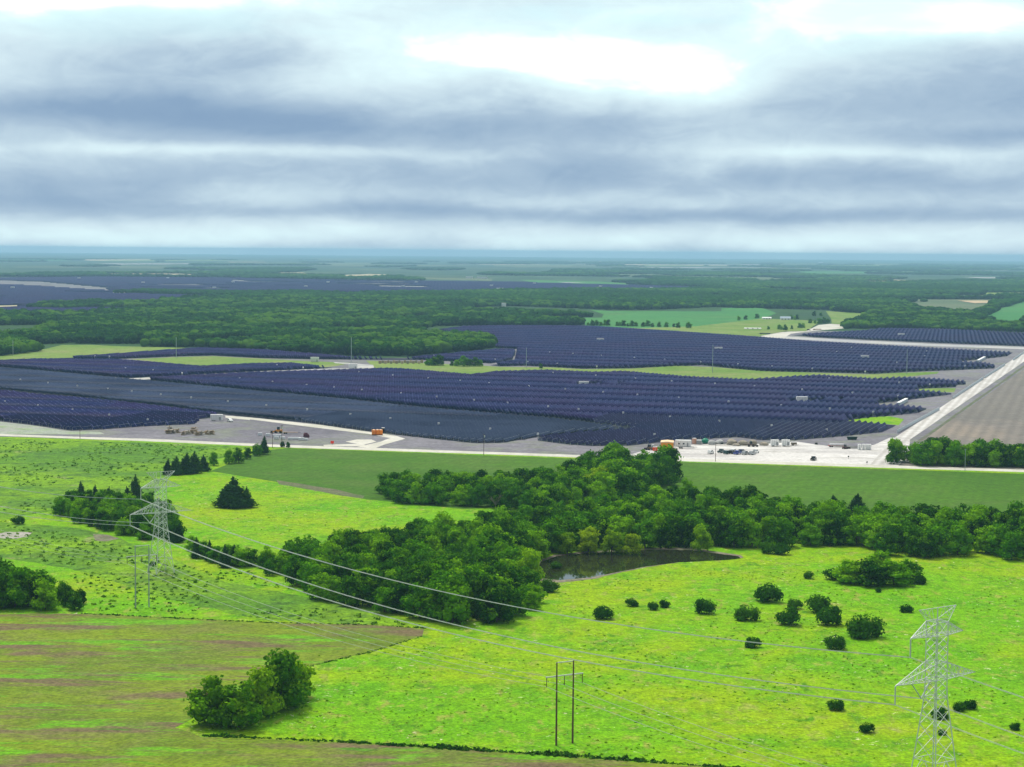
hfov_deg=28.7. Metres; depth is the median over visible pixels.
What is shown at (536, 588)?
broadleaf tree
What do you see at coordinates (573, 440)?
solar tracker
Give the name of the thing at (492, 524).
broadleaf tree
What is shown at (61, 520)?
power cable
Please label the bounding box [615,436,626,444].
solar tracker
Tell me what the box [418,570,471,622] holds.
broadleaf tree
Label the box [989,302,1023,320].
field
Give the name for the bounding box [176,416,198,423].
solar tracker
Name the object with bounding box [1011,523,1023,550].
broadleaf tree
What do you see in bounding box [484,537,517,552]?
broadleaf tree
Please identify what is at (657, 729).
power cable
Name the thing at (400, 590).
broadleaf tree
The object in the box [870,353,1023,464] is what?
gravel road
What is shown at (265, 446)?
cedar tree
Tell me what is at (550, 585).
shrub
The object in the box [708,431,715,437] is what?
solar tracker
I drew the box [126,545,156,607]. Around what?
wooden pylon
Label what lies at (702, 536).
broadleaf tree
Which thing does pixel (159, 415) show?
solar tracker
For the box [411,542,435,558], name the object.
broadleaf tree
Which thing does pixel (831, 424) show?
solar tracker
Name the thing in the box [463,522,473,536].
broadleaf tree
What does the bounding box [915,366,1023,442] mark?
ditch
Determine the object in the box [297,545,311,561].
broadleaf tree
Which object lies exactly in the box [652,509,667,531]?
broadleaf tree
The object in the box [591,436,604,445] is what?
solar tracker
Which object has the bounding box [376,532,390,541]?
broadleaf tree
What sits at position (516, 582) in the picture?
broadleaf tree
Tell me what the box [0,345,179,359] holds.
pasture
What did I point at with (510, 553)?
broadleaf tree
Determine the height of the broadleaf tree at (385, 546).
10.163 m
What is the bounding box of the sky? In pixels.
[0,0,1023,260]
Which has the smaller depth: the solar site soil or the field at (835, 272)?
the solar site soil
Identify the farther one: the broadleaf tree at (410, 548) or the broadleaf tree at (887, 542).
the broadleaf tree at (887, 542)
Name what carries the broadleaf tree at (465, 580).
on the meadow
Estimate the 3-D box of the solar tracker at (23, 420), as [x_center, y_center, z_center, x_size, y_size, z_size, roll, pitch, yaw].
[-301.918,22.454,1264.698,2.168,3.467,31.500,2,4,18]
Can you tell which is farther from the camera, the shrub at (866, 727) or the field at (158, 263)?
the field at (158, 263)
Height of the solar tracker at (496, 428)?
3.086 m
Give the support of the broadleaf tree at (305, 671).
on the meadow
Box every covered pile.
[708,440,715,444]
[727,438,736,444]
[738,440,747,444]
[759,442,768,445]
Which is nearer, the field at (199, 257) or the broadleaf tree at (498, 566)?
the broadleaf tree at (498, 566)
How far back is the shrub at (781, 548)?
731.90 m
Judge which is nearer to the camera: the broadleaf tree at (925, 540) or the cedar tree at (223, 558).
the cedar tree at (223, 558)
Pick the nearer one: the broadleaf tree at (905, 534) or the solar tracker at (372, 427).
the broadleaf tree at (905, 534)
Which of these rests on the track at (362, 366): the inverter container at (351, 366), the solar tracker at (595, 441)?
the inverter container at (351, 366)
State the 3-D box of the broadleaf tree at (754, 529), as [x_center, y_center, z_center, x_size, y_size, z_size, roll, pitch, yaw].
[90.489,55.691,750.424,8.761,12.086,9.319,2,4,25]
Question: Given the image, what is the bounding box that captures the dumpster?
[847,436,856,439]
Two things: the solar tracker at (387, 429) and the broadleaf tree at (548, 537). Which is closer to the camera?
the broadleaf tree at (548, 537)
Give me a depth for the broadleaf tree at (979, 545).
740.18 m
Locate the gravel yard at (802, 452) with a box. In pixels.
[631,438,909,465]
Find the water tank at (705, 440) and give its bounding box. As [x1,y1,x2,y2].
[702,438,708,443]
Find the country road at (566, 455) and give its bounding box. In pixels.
[0,434,1023,471]
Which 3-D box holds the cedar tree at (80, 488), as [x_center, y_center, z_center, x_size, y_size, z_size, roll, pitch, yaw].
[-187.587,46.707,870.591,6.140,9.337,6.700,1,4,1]
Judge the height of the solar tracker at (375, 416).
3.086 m
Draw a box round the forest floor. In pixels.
[0,288,1023,357]
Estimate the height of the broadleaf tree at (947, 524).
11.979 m
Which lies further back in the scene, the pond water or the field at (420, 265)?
the field at (420, 265)
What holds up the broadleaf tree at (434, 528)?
on the meadow
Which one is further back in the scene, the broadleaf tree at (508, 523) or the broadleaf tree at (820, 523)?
the broadleaf tree at (820, 523)
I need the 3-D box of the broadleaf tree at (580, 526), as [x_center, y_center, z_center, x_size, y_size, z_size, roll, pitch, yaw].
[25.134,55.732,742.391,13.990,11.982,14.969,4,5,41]
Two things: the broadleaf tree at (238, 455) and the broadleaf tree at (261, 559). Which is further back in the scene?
the broadleaf tree at (238, 455)
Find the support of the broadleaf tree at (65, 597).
on the meadow
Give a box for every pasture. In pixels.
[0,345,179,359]
[131,356,342,366]
[367,361,937,378]
[637,319,816,336]
[826,311,860,323]
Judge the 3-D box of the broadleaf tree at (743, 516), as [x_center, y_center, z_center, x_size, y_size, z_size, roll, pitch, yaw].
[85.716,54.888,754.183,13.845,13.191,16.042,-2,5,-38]
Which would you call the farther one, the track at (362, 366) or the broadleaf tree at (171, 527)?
the track at (362, 366)
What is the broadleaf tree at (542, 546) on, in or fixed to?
on the meadow
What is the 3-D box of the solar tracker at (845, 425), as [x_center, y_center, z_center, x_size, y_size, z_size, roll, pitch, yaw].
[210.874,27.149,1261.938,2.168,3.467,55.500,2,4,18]
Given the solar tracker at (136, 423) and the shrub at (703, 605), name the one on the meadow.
the shrub at (703, 605)
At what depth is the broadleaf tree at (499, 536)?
693.11 m
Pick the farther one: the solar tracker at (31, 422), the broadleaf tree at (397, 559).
the solar tracker at (31, 422)
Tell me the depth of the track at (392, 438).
1234.10 m
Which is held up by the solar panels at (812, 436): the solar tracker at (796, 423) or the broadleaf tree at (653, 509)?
the solar tracker at (796, 423)
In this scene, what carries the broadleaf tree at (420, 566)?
on the meadow
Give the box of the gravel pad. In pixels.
[761,324,842,337]
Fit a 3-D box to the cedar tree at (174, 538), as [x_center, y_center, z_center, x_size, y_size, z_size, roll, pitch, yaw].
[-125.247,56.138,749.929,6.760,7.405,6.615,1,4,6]
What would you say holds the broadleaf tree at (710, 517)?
on the meadow
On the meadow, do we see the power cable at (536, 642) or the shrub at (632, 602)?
the shrub at (632, 602)
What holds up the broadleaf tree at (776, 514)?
on the meadow
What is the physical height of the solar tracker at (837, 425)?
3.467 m
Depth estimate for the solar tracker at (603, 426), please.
1241.66 m
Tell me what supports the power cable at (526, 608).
attached to the transmission tower at (934, 723)
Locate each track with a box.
[130,362,373,379]
[225,416,404,447]
[324,439,375,445]
[780,336,1023,348]
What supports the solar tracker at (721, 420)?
on the solar panels at (812, 436)
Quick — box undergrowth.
[0,440,404,624]
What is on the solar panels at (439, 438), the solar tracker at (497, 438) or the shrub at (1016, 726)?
the solar tracker at (497, 438)
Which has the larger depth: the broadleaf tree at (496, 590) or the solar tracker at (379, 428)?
the solar tracker at (379, 428)
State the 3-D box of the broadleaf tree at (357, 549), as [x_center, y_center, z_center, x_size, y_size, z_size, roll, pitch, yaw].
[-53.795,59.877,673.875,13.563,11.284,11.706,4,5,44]
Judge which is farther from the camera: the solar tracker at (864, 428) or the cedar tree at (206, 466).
the solar tracker at (864, 428)
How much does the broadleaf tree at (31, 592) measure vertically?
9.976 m
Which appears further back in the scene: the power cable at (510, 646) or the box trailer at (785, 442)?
the box trailer at (785, 442)
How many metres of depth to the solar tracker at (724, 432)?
1219.99 m
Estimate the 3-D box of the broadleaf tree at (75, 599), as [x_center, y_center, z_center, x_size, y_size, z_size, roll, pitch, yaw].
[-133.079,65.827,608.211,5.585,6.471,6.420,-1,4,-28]
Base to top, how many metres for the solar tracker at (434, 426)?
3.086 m
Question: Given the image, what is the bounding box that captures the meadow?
[0,437,1023,766]
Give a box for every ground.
[0,252,1023,471]
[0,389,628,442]
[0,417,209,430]
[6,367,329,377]
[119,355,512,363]
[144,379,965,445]
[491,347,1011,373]
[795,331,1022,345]
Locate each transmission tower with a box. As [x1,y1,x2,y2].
[130,471,189,574]
[894,605,974,766]
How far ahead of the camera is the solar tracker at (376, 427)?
1235.28 m
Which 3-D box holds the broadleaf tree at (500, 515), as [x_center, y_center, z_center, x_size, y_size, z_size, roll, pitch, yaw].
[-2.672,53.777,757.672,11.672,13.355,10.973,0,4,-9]
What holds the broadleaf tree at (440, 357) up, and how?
on the pasture at (696, 371)
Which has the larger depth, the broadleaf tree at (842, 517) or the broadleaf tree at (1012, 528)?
the broadleaf tree at (842, 517)
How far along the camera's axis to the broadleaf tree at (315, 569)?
641.64 m
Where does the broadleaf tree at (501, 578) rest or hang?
on the meadow
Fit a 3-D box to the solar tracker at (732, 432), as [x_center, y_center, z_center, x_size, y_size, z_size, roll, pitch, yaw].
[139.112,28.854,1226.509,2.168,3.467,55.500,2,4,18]
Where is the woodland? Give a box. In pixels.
[0,258,1023,545]
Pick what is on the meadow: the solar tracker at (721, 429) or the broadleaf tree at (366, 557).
the broadleaf tree at (366, 557)
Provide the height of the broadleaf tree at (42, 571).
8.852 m
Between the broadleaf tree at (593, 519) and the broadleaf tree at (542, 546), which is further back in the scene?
the broadleaf tree at (593, 519)
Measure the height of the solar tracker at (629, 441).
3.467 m
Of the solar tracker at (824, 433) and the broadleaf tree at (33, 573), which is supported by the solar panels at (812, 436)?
the solar tracker at (824, 433)
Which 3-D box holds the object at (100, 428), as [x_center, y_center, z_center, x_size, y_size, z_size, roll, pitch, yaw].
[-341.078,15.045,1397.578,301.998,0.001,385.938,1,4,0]
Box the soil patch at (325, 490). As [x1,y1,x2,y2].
[277,480,363,498]
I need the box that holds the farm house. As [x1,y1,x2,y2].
[780,316,790,319]
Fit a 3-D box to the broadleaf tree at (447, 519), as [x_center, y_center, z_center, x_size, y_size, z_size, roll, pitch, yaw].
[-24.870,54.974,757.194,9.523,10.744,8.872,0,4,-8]
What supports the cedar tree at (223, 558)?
on the meadow
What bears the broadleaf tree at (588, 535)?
on the pond bank
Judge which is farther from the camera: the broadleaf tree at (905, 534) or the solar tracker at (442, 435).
the solar tracker at (442, 435)
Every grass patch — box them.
[849,416,903,424]
[919,388,955,391]
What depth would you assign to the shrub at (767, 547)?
734.21 m
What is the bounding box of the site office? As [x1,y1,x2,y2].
[675,440,690,446]
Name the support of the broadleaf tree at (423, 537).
on the meadow
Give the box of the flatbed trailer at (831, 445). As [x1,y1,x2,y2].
[828,444,843,446]
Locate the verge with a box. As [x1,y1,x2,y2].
[0,422,102,433]
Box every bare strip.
[0,280,106,289]
[158,284,198,284]
[247,281,280,281]
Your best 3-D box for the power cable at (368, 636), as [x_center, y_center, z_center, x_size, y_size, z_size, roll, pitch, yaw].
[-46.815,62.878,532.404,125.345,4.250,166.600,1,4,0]
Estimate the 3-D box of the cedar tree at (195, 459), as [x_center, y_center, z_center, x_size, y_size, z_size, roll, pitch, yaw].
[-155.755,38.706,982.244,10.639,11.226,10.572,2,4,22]
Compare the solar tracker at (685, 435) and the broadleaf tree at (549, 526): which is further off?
the solar tracker at (685, 435)
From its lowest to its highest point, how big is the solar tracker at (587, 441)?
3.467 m
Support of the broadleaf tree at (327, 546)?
on the meadow
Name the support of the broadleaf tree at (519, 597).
on the meadow
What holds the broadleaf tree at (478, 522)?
on the meadow
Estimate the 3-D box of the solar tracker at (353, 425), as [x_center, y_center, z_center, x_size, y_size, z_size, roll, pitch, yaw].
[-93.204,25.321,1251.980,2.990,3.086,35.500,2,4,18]
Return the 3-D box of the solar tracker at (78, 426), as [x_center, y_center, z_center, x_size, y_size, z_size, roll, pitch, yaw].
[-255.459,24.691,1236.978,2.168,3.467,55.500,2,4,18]
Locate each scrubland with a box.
[0,438,251,519]
[0,522,431,626]
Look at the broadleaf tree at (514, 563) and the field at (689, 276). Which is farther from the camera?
the field at (689, 276)
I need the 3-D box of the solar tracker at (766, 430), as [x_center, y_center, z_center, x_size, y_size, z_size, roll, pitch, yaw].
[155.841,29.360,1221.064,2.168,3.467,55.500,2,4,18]
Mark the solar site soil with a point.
(240, 431)
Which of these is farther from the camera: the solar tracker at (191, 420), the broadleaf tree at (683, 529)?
the solar tracker at (191, 420)
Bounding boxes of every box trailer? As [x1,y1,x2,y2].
[210,414,222,420]
[771,440,780,445]
[782,440,791,445]
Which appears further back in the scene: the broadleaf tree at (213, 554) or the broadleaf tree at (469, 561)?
the broadleaf tree at (213, 554)
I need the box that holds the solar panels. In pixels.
[0,276,1023,422]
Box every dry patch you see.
[0,532,30,538]
[93,534,118,540]
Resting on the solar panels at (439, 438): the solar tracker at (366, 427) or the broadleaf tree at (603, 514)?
the solar tracker at (366, 427)
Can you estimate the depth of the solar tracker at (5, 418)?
1267.11 m
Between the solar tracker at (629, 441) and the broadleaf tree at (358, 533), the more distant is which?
the solar tracker at (629, 441)
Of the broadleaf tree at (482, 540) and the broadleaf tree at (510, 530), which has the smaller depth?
the broadleaf tree at (482, 540)
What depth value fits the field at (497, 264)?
16797.20 m
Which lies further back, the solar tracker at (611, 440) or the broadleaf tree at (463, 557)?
the solar tracker at (611, 440)
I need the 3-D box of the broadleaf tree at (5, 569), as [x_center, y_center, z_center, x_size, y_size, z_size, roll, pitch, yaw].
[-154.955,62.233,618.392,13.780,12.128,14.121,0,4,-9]
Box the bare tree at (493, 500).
[489,494,502,506]
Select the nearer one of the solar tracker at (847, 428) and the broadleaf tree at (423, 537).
the broadleaf tree at (423, 537)
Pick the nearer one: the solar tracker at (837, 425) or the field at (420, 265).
the solar tracker at (837, 425)
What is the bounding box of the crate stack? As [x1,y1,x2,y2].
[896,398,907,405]
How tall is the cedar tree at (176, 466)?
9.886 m
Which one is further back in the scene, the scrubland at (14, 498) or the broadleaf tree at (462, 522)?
the scrubland at (14, 498)
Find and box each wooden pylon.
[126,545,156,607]
[546,660,582,745]
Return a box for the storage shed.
[660,440,673,447]
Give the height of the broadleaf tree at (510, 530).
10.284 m
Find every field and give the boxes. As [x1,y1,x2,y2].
[0,259,71,260]
[0,613,699,766]
[18,267,84,267]
[85,259,149,260]
[86,260,264,260]
[111,263,189,263]
[116,266,166,266]
[120,266,164,267]
[160,257,236,257]
[212,448,1023,511]
[215,262,369,263]
[313,265,490,265]
[318,259,369,259]
[346,274,385,275]
[424,277,491,280]
[479,264,521,264]
[494,265,571,265]
[497,266,652,266]
[524,280,628,284]
[585,308,775,327]
[592,264,726,265]
[617,274,771,277]
[641,267,763,267]
[644,265,701,265]
[715,267,810,268]
[799,271,925,273]
[898,370,1023,469]
[914,301,986,309]
[916,299,982,301]
[958,300,987,302]
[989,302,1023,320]
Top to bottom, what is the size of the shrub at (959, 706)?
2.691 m
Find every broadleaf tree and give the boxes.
[0,561,14,567]
[0,566,27,604]
[0,567,33,608]
[0,570,12,606]
[0,588,6,600]
[22,574,39,605]
[26,574,53,606]
[28,569,44,577]
[29,577,60,609]
[37,569,57,588]
[54,580,67,602]
[60,584,72,606]
[66,590,84,609]
[75,587,86,603]
[135,521,154,538]
[135,522,153,539]
[160,520,182,540]
[183,675,235,728]
[184,535,199,550]
[197,540,206,557]
[206,546,220,562]
[208,452,218,465]
[216,679,264,729]
[218,544,239,555]
[223,450,235,463]
[231,548,249,566]
[232,447,245,462]
[237,665,284,717]
[244,448,251,458]
[244,547,258,565]
[248,648,312,709]
[251,443,262,455]
[256,545,275,562]
[256,552,267,568]
[263,558,276,575]
[266,555,280,567]
[273,550,289,573]
[279,541,300,560]
[279,543,303,551]
[282,552,299,578]
[282,654,315,701]
[285,536,300,544]
[285,559,302,585]
[294,561,316,586]
[297,534,321,544]
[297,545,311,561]
[299,563,324,591]
[300,543,316,556]
[305,547,329,564]
[306,572,336,599]
[309,543,321,547]
[311,554,332,568]
[319,567,339,588]
[319,575,341,602]
[320,544,333,553]
[321,539,343,555]
[321,546,332,555]
[326,534,344,552]
[328,554,340,565]
[330,559,353,580]
[331,528,355,548]
[333,564,347,586]
[334,575,364,606]
[338,545,363,560]
[340,551,362,565]
[341,534,363,550]
[342,529,369,548]
[346,554,365,578]
[351,567,377,579]
[355,543,373,553]
[357,569,381,584]
[358,573,388,606]
[359,551,376,567]
[360,532,377,551]
[368,558,381,569]
[370,537,383,555]
[370,537,389,556]
[372,586,395,612]
[375,541,394,552]
[375,549,406,569]
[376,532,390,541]
[377,560,396,577]
[379,527,398,542]
[383,580,399,603]
[384,554,408,567]
[384,572,405,584]
[385,566,406,576]
[385,569,396,578]
[386,583,411,613]
[392,525,400,543]
[392,528,414,544]
[392,546,411,567]
[394,532,412,549]
[398,543,415,561]
[399,582,435,619]
[400,561,428,593]
[403,560,419,574]
[404,522,420,534]
[405,538,425,550]
[405,548,431,568]
[406,569,427,594]
[409,517,424,529]
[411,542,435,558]
[412,525,423,536]
[413,529,440,541]
[415,533,429,544]
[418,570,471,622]
[419,563,438,595]
[424,524,444,537]
[426,534,442,552]
[428,511,456,524]
[429,568,450,594]
[430,356,439,364]
[430,519,451,536]
[433,575,471,624]
[434,548,445,555]
[435,556,457,570]
[436,354,443,364]
[439,524,460,541]
[439,535,458,547]
[440,515,455,526]
[441,541,460,551]
[445,526,474,542]
[448,566,474,599]
[449,523,469,538]
[449,556,464,570]
[450,571,470,602]
[454,552,466,567]
[456,534,469,552]
[457,355,467,365]
[457,520,469,528]
[457,563,494,595]
[462,540,485,559]
[462,556,485,571]
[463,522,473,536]
[466,573,497,618]
[467,359,472,365]
[470,528,483,540]
[470,547,490,563]
[471,517,483,535]
[471,521,503,536]
[471,562,484,570]
[472,357,479,365]
[473,526,497,539]
[474,519,502,534]
[474,538,485,545]
[474,579,514,623]
[478,532,513,548]
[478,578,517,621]
[479,553,498,567]
[481,512,492,522]
[483,562,492,569]
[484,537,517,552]
[486,515,506,532]
[486,567,504,578]
[487,573,518,613]
[491,541,508,556]
[492,508,518,529]
[492,561,511,572]
[493,505,509,515]
[496,546,521,561]
[498,558,518,569]
[501,516,517,529]
[501,568,525,588]
[505,526,514,534]
[505,587,529,615]
[508,526,532,546]
[510,536,520,547]
[512,566,530,584]
[515,519,538,532]
[517,545,529,558]
[518,583,531,604]
[520,548,544,583]
[520,565,541,585]
[521,541,538,552]
[521,589,542,608]
[523,582,548,601]
[525,529,551,559]
[536,525,552,555]
[538,515,565,528]
[538,518,567,551]
[550,514,568,547]
[551,511,569,529]
[557,532,577,553]
[564,512,577,521]
[566,514,592,537]
[569,518,598,549]
[577,511,596,522]
[577,526,600,553]
[584,465,607,477]
[585,514,601,536]
[596,519,613,546]
[597,516,610,533]
[598,512,608,520]
[599,514,629,547]
[599,528,623,553]
[616,506,642,535]
[620,514,637,533]
[621,533,643,554]
[632,518,656,547]
[638,510,658,530]
[649,505,660,513]
[650,512,668,544]
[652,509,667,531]
[654,522,675,548]
[664,511,685,544]
[673,518,696,547]
[684,509,706,528]
[685,512,712,544]
[690,523,713,550]
[703,511,719,540]
[707,515,729,545]
[719,516,748,547]
[726,513,756,546]
[742,518,762,547]
[752,510,767,534]
[760,515,778,542]
[762,519,789,545]
[768,509,785,525]
[775,517,797,546]
[796,518,813,541]
[797,522,823,546]
[813,519,830,543]
[819,517,847,545]
[829,559,861,584]
[833,510,851,543]
[840,515,869,545]
[853,558,892,586]
[856,511,892,539]
[863,523,884,548]
[864,549,890,576]
[872,524,902,555]
[877,559,915,585]
[883,523,901,534]
[891,525,906,549]
[895,522,919,551]
[902,559,924,582]
[903,528,922,555]
[912,531,938,558]
[918,523,951,556]
[921,522,947,549]
[941,519,954,544]
[943,524,974,555]
[946,520,969,542]
[959,520,972,542]
[972,525,994,553]
[976,523,996,542]
[983,523,1014,556]
[997,532,1023,559]
[1004,525,1022,533]
[1010,518,1022,526]
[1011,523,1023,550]
[1020,535,1023,556]
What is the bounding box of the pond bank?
[540,548,742,582]
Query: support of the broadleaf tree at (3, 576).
on the meadow
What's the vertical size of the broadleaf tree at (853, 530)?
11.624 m
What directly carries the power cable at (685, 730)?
attached to the wooden pylon at (557, 675)
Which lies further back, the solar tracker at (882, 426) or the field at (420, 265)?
the field at (420, 265)
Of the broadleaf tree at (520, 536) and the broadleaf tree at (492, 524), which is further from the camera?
the broadleaf tree at (492, 524)
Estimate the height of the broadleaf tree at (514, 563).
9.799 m
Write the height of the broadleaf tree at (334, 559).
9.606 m
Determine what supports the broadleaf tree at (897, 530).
on the meadow
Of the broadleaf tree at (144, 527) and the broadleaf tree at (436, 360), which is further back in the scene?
the broadleaf tree at (436, 360)
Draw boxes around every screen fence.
[897,407,939,432]
[953,377,982,397]
[984,363,1004,377]
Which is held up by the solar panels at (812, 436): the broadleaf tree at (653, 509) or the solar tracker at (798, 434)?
the solar tracker at (798, 434)
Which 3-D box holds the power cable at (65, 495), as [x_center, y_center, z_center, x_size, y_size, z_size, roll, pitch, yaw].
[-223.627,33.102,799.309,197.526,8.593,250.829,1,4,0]
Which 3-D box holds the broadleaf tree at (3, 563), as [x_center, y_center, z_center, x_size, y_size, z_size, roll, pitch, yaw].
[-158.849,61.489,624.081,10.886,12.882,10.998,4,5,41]
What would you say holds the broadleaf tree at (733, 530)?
on the meadow
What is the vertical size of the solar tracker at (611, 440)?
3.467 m
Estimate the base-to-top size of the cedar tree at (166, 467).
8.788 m
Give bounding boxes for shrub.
[10,515,24,523]
[540,578,560,592]
[550,561,561,568]
[592,605,614,619]
[625,598,638,606]
[647,601,658,609]
[659,599,670,607]
[693,598,716,614]
[733,604,761,620]
[745,636,761,647]
[753,582,783,602]
[760,541,775,553]
[774,542,791,553]
[774,607,800,624]
[787,599,802,609]
[803,571,814,578]
[804,594,831,613]
[814,605,842,625]
[821,568,836,579]
[822,634,845,649]
[826,699,844,710]
[845,613,886,638]
[858,722,874,732]
[899,604,913,612]
[915,574,926,583]
[930,706,948,719]
[937,729,947,735]
[952,701,965,711]
[962,699,977,708]
[1009,722,1020,730]
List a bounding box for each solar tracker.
[2,414,21,420]
[8,414,28,420]
[11,414,34,422]
[17,414,40,422]
[20,414,45,422]
[26,415,52,423]
[29,415,58,423]
[31,415,64,424]
[37,415,70,424]
[40,416,76,425]
[47,416,82,425]
[50,416,88,426]
[53,416,94,427]
[59,417,101,427]
[62,417,107,428]
[68,417,113,428]
[74,417,119,428]
[81,417,126,429]
[91,418,132,429]
[100,418,138,428]
[117,418,144,427]
[120,411,162,417]
[130,418,151,426]
[133,411,173,418]
[139,411,179,418]
[142,419,157,425]
[155,419,165,424]
[164,412,206,419]
[164,419,171,424]
[170,415,198,423]
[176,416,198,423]
[186,418,196,423]
[309,411,342,417]
[325,418,339,424]
[336,419,353,425]
[340,419,359,426]
[343,419,365,426]
[351,419,372,427]
[354,420,378,428]
[358,420,385,428]
[360,412,392,419]
[363,420,391,429]
[366,413,398,419]
[369,420,398,430]
[372,413,404,419]
[374,421,404,428]
[378,413,409,420]
[378,421,411,430]
[385,421,417,431]
[386,413,416,420]
[391,421,424,430]
[405,422,437,429]
[409,430,418,435]
[412,422,443,430]
[418,422,451,430]
[421,430,433,436]
[428,430,439,436]
[433,431,446,438]
[439,431,453,438]
[444,431,460,438]
[451,431,467,439]
[456,432,474,439]
[461,432,481,440]
[467,424,497,432]
[468,432,488,440]
[474,424,504,432]
[475,432,495,442]
[482,424,510,432]
[483,433,502,441]
[492,433,510,441]
[501,433,519,440]
[523,426,552,436]
[537,426,558,434]
[546,434,553,440]
[550,426,565,433]
[551,434,560,441]
[552,419,575,426]
[558,434,567,442]
[562,427,575,432]
[563,435,575,442]
[568,430,583,435]
[569,435,582,443]
[576,435,589,444]
[579,422,595,430]
[583,435,597,444]
[586,423,600,429]
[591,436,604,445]
[596,423,607,428]
[598,413,620,423]
[598,436,611,444]
[608,436,618,443]
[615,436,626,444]
[625,437,635,444]
[634,429,656,441]
[636,437,643,443]
[641,429,663,441]
[648,429,671,442]
[651,414,671,422]
[658,415,678,422]
[659,430,678,441]
[664,415,685,422]
[671,430,685,439]
[681,430,692,438]
[690,431,699,437]
[699,431,708,438]
[705,416,724,424]
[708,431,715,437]
[712,416,730,424]
[714,424,733,435]
[721,424,739,435]
[728,424,747,436]
[735,425,754,436]
[742,425,760,436]
[750,425,768,436]
[757,425,775,437]
[760,418,777,426]
[764,426,782,437]
[768,418,784,426]
[772,426,788,437]
[774,419,791,426]
[779,426,796,437]
[781,419,797,427]
[786,426,803,438]
[788,419,804,427]
[794,427,810,438]
[796,419,811,427]
[802,427,817,438]
[803,419,818,428]
[809,420,824,428]
[812,427,824,437]
[817,420,831,428]
[820,427,831,437]
[824,420,838,429]
[830,427,839,436]
[831,420,845,429]
[838,421,852,429]
[839,428,847,435]
[845,421,859,431]
[852,421,866,432]
[859,421,872,432]
[868,421,880,432]
[876,422,887,431]
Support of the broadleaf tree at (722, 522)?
on the meadow
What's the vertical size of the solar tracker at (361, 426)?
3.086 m
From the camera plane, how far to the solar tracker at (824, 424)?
1265.34 m
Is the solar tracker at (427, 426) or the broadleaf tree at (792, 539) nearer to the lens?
the broadleaf tree at (792, 539)
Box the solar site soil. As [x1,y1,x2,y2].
[0,331,1023,454]
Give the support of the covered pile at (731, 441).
on the gravel yard at (802, 452)
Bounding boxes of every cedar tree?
[77,480,84,492]
[128,474,143,496]
[162,459,173,474]
[167,455,184,474]
[170,524,186,542]
[180,452,194,474]
[189,451,205,473]
[190,536,200,558]
[200,455,211,470]
[202,539,212,559]
[211,486,227,507]
[217,476,253,507]
[217,544,233,567]
[226,492,240,508]
[229,544,238,565]
[241,486,259,507]
[260,436,270,453]
[847,493,867,510]
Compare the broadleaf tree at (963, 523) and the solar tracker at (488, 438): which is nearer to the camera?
the broadleaf tree at (963, 523)
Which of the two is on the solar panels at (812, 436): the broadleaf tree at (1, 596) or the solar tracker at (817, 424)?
the solar tracker at (817, 424)
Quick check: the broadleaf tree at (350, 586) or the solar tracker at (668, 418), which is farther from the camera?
the solar tracker at (668, 418)
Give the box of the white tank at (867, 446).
[865,444,870,449]
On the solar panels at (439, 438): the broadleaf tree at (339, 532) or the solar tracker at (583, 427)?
the solar tracker at (583, 427)
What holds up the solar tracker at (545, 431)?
on the solar panels at (439, 438)
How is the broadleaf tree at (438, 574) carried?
on the meadow
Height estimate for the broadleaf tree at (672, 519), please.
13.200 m
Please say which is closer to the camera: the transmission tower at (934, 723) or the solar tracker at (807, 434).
the transmission tower at (934, 723)
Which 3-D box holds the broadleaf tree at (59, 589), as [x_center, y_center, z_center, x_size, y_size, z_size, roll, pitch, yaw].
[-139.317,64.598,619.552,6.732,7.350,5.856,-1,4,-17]
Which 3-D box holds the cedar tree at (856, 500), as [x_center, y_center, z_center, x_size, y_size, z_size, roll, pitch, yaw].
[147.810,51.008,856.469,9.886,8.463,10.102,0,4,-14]
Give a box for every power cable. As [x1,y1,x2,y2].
[0,506,140,522]
[2,512,130,525]
[3,487,121,498]
[129,525,893,704]
[131,565,545,686]
[141,499,908,657]
[146,564,563,684]
[150,523,919,698]
[156,561,581,682]
[548,687,768,766]
[566,685,797,766]
[584,683,826,766]
[895,705,1022,753]
[909,657,1022,697]
[920,698,1023,736]
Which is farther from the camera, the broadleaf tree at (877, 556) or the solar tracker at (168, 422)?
the solar tracker at (168, 422)
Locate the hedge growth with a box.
[81,613,745,766]
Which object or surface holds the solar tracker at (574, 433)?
on the solar panels at (812, 436)
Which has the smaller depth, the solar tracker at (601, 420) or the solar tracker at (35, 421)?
the solar tracker at (35, 421)
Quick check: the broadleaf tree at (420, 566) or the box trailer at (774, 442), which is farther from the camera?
the box trailer at (774, 442)
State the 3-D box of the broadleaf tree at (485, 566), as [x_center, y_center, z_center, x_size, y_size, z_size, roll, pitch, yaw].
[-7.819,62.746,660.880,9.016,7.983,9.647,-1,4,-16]
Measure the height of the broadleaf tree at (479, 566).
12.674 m
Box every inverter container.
[310,357,318,361]
[349,364,356,368]
[796,396,807,400]
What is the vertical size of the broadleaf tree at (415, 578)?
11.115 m
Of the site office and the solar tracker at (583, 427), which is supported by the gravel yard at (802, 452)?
the site office
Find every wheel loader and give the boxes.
[271,427,282,432]
[747,441,757,446]
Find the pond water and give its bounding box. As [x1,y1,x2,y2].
[539,550,739,579]

